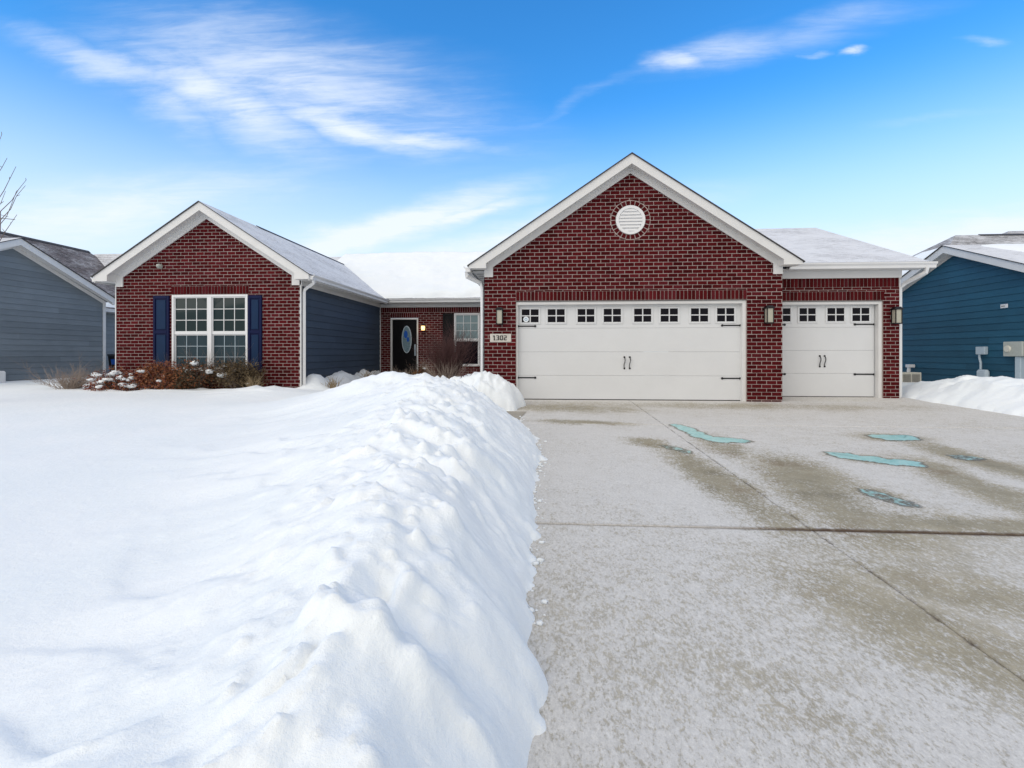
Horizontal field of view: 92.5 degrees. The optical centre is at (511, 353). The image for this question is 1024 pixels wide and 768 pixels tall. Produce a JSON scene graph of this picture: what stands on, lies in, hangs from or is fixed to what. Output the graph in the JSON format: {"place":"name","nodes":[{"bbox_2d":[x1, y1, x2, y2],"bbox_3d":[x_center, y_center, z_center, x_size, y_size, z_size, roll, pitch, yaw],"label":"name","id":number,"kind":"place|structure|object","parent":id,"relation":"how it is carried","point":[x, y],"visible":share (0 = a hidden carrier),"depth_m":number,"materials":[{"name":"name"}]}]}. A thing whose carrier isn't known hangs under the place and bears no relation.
{"place":"outdoors","nodes":[
{"label":"outdoors","id":0,"kind":"place"},
{"bbox_2d":[0,369,1023,767],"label":"snowy ground","id":1,"kind":"structure","parent":0,"point":[316,571],"depth_m":2.00,"materials":[{"name":"white snow"}]},
{"bbox_2d":[0,371,5,382],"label":"utility cabinet","id":2,"kind":"object","parent":1,"relation":"on","point":[2,376],"visible":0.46,"depth_m":13.77,"materials":[{"name":"white plastic"}]},
{"bbox_2d":[0,132,25,240],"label":"bare tree","id":3,"kind":"object","parent":1,"relation":"on","point":[9,202],"visible":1,"depth_m":9.00,"materials":[{"name":"brown plant"}]},
{"bbox_2d":[0,231,121,380],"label":"grey house","id":4,"kind":"structure","parent":1,"relation":"on","point":[57,306],"depth_m":16.05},
{"bbox_2d":[9,350,120,388],"bbox_3d":[-10.473,0.434,11.726,2.143,1.078,1.243,0,0,4],"label":"bare shrub","id":5,"kind":"object","parent":1,"relation":"on","point":[76,383],"visible":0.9,"depth_m":11.61,"materials":[{"name":"brown plant"}]},
{"bbox_2d":[73,366,144,390],"bbox_3d":[-9.402,0.592,11.556,1.624,0.649,1.214,0,0,4],"label":"red shrub","id":6,"kind":"object","parent":1,"relation":"on","point":[114,379],"visible":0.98,"depth_m":11.38,"materials":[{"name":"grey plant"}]},
{"bbox_2d":[107,354,114,370],"bbox_3d":[-14.758,0.509,18.582,0.640,0.955,0.720,0,0,4],"label":"rubbish bin","id":7,"kind":"object","parent":1,"relation":"on","point":[111,358],"visible":0.22,"depth_m":18.27,"materials":[{"name":"black"}]},
{"bbox_2d":[130,354,190,389],"bbox_3d":[-8.299,0.445,11.723,1.588,0.948,1.168,0,0,4],"label":"rust shrub","id":8,"kind":"object","parent":1,"relation":"on","point":[155,377],"visible":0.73,"depth_m":11.54,"materials":[{"name":"brown plant"}]},
{"bbox_2d":[159,342,221,388],"bbox_3d":[-7.487,0.275,11.620,1.375,1.242,1.186,0,0,4],"label":"brown shrub","id":9,"kind":"object","parent":1,"relation":"on","point":[189,378],"visible":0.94,"depth_m":11.49,"materials":[{"name":"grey plant"}]},
{"bbox_2d":[202,343,269,388],"bbox_3d":[-6.477,0.305,11.557,1.561,1.236,1.253,0,0,4],"label":"olive shrub","id":10,"kind":"object","parent":1,"relation":"on","point":[235,373],"visible":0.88,"depth_m":11.47,"materials":[{"name":"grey plant"}]},
{"bbox_2d":[236,375,265,386],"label":"grass tuft","id":11,"kind":"object","parent":1,"relation":"on","point":[250,380],"visible":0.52,"depth_m":11.38,"materials":[{"name":"beige plant"}]},
{"bbox_2d":[321,375,342,387],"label":"grass tuft","id":12,"kind":"object","parent":1,"relation":"on","point":[332,384],"visible":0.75,"depth_m":12.33,"materials":[{"name":"brown plant"}]},
{"bbox_2d":[359,370,375,377],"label":"grass tuft","id":13,"kind":"object","parent":1,"relation":"in","point":[371,372],"visible":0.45,"depth_m":14.17,"materials":[{"name":"beige plant"}]},
{"bbox_2d":[390,362,416,374],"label":"pale shrub","id":14,"kind":"object","parent":1,"relation":"on","point":[405,371],"visible":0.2,"depth_m":14.78,"materials":[{"name":"beige plant"}]},
{"bbox_2d":[408,358,436,375],"bbox_3d":[-2.561,0.479,14.161,1.103,0.975,1.028,0,0,4],"label":"evergreen shrub","id":15,"kind":"object","parent":1,"relation":"on","point":[414,372],"visible":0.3,"depth_m":14.14,"materials":[{"name":"brown plant"}]},
{"bbox_2d":[409,317,479,376],"bbox_3d":[-1.800,-0.082,14.107,2.407,2.107,1.982,0,0,27],"label":"twig shrub","id":16,"kind":"object","parent":1,"relation":"on","point":[444,357],"visible":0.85,"depth_m":14.01,"materials":[{"name":"brown plant"}]},
{"bbox_2d":[419,357,469,378],"bbox_3d":[-1.944,0.470,13.636,1.588,1.106,1.083,0,0,4],"label":"snowy twig shrub","id":17,"kind":"object","parent":1,"relation":"on","point":[449,376],"visible":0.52,"depth_m":13.66,"materials":[{"name":"brown plant"}]},
{"bbox_2d":[459,366,473,377],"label":"sprig","id":18,"kind":"object","parent":1,"relation":"on","point":[463,372],"visible":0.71,"depth_m":9.53,"materials":[{"name":"brown plant"}]},
{"bbox_2d":[90,152,937,401],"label":"brick house","id":19,"kind":"structure","parent":1,"relation":"on","point":[632,276],"depth_m":10.81,"materials":[{"name":"red brick"}]},
{"bbox_2d":[172,294,247,370],"bbox_3d":[-7.494,-0.508,12.164,1.970,1.890,0.110,0,0,4],"label":"window","id":20,"kind":"structure","parent":19,"relation":"in","point":[221,320],"depth_m":12.17,"materials":[{"name":"white plastic"}]},
{"bbox_2d":[393,320,416,373],"bbox_3d":[-3.889,-0.108,17.757,0.900,2.210,0.117,0,0,4],"label":"front door","id":21,"kind":"structure","parent":19,"relation":"in","point":[403,352],"depth_m":17.76,"materials":[{"name":"black wood"}]},
{"bbox_2d":[454,313,479,365],"bbox_3d":[-1.612,-0.491,17.566,0.930,1.895,0.110,0,0,4],"label":"window","id":22,"kind":"structure","parent":19,"relation":"in","point":[472,319],"depth_m":17.57,"materials":[{"name":"white plastic"}]},
{"bbox_2d":[495,307,503,324],"bbox_3d":[-0.266,-0.805,10.595,0.170,0.375,0.190,0,0,4],"label":"wall lantern","id":23,"kind":"object","parent":19,"relation":"attached to","point":[499,315],"depth_m":10.52,"materials":[{"name":"black metal"}]},
{"bbox_2d":[490,334,510,341],"bbox_3d":[-0.250,-0.335,10.684,0.460,0.180,0.026,0,0,4],"label":"number plaque","id":24,"kind":"object","parent":19,"relation":"attached to","point":[500,337],"visible":1,"depth_m":10.68,"materials":[{"name":"stone"}]},
{"bbox_2d":[518,304,740,400],"bbox_3d":[2.510,-0.016,10.656,4.780,2.102,0.099,0,0,4],"label":"garage door","id":25,"kind":"structure","parent":19,"relation":"in","point":[671,352],"depth_m":10.65,"materials":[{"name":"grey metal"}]},
{"bbox_2d":[763,305,774,323],"bbox_3d":[5.350,-0.805,10.201,0.170,0.375,0.190,0,0,4],"label":"wall lantern","id":26,"kind":"object","parent":19,"relation":"attached to","point":[768,314],"depth_m":10.13,"materials":[{"name":"black metal"}]},
{"bbox_2d":[782,305,873,396],"bbox_3d":[6.933,-0.050,11.048,2.350,2.104,0.099,0,0,4],"label":"garage door","id":27,"kind":"structure","parent":19,"relation":"in","point":[832,357],"depth_m":11.03,"materials":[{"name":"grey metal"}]},
{"bbox_2d":[890,307,903,323],"bbox_3d":[8.392,-0.826,10.689,0.170,0.375,0.190,0,0,4],"label":"wall lantern","id":28,"kind":"object","parent":19,"relation":"attached to","point":[896,315],"depth_m":10.62,"materials":[{"name":"black metal"}]},
{"bbox_2d":[902,372,920,381],"bbox_3d":[12.098,0.825,15.060,0.706,0.485,0.352,0,0,4],"label":"cooling unit","id":29,"kind":"object","parent":1,"relation":"on","point":[911,376],"visible":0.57,"depth_m":14.89,"materials":[{"name":"beige metal"}]},
{"bbox_2d":[901,233,1023,380],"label":"blue house","id":30,"kind":"structure","parent":1,"relation":"on","point":[955,315],"depth_m":13.97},
{"bbox_2d":[905,364,914,371],"bbox_3d":[12.811,0.587,15.748,0.206,0.460,0.180,0,0,4],"label":"vent pipe","id":31,"kind":"object","parent":30,"relation":"attached to","point":[909,366],"visible":0.84,"depth_m":15.70,"materials":[{"name":"white plastic"}]},
{"bbox_2d":[976,347,987,368],"bbox_3d":[12.688,0.127,13.230,0.100,0.610,0.280,0,0,4],"label":"junction box","id":32,"kind":"object","parent":30,"relation":"attached to","point":[981,350],"visible":1,"depth_m":13.24,"materials":[{"name":"grey metal"}]},
{"bbox_2d":[977,369,989,376],"bbox_3d":[12.669,0.702,13.171,0.130,0.530,0.340,0,0,4],"label":"cable box","id":33,"kind":"object","parent":30,"relation":"attached to","point":[982,373],"visible":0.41,"depth_m":13.09,"materials":[{"name":"grey metal"}]},
{"bbox_2d":[1000,304,1007,307],"bbox_3d":[12.689,-1.218,12.629,0.014,0.100,0.200,0,0,4],"label":"wall label","id":34,"kind":"object","parent":30,"relation":"attached to","point":[1003,305],"depth_m":12.61,"materials":[{"name":"white plastic"}]},
{"bbox_2d":[1003,341,1023,378],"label":"electric meter","id":35,"kind":"object","parent":30,"relation":"attached to","point":[1016,349],"visible":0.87,"depth_m":12.14,"materials":[{"name":"beige metal"}]},
{"bbox_2d":[1003,231,1023,233],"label":"distant house","id":36,"kind":"structure","parent":1,"relation":"on","point":[1013,232],"depth_m":23.96,"materials":[{"name":"grey"}]},
{"bbox_2d":[0,0,1023,402],"label":"sky","id":37,"kind":"structure","parent":0,"point":[330,128],"materials":[{"name":"blue"}]},
{"bbox_2d":[507,411,526,419],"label":"path","id":38,"kind":"structure","parent":0,"point":[515,414],"depth_m":8.62,"materials":[{"name":"concrete"}]},
{"bbox_2d":[516,397,1023,767],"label":"driveway","id":39,"kind":"structure","parent":0,"point":[781,591],"depth_m":2.54,"materials":[{"name":"concrete"}]},
{"bbox_2d":[519,416,553,625],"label":"snow crumbs","id":40,"kind":"object","parent":39,"relation":"on","point":[543,601],"visible":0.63,"depth_m":2.99,"materials":[{"name":"white snow"}]},
{"bbox_2d":[661,445,692,453],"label":"frozen puddle","id":41,"kind":"object","parent":39,"relation":"on","point":[678,449],"visible":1,"depth_m":5.75,"materials":[{"name":"grey ice"}]},
{"bbox_2d":[669,424,753,443],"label":"frozen puddle","id":42,"kind":"object","parent":39,"relation":"on","point":[693,432],"visible":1,"depth_m":6.52,"materials":[{"name":"teal ice"}]},
{"bbox_2d":[823,451,928,467],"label":"frozen puddle","id":43,"kind":"object","parent":39,"relation":"on","point":[894,462],"visible":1,"depth_m":5.24,"materials":[{"name":"teal ice"}]},
{"bbox_2d":[858,488,919,507],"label":"frozen puddle","id":44,"kind":"object","parent":39,"relation":"on","point":[888,497],"visible":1,"depth_m":3.95,"materials":[{"name":"teal ice"}]},
{"bbox_2d":[866,434,921,440],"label":"frozen puddle","id":45,"kind":"object","parent":39,"relation":"on","point":[898,437],"visible":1,"depth_m":6.43,"materials":[{"name":"teal ice"}]},
{"bbox_2d":[946,455,984,460],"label":"frozen puddle","id":46,"kind":"object","parent":39,"relation":"on","point":[963,457],"visible":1,"depth_m":5.32,"materials":[{"name":"grey ice"}]}
]}

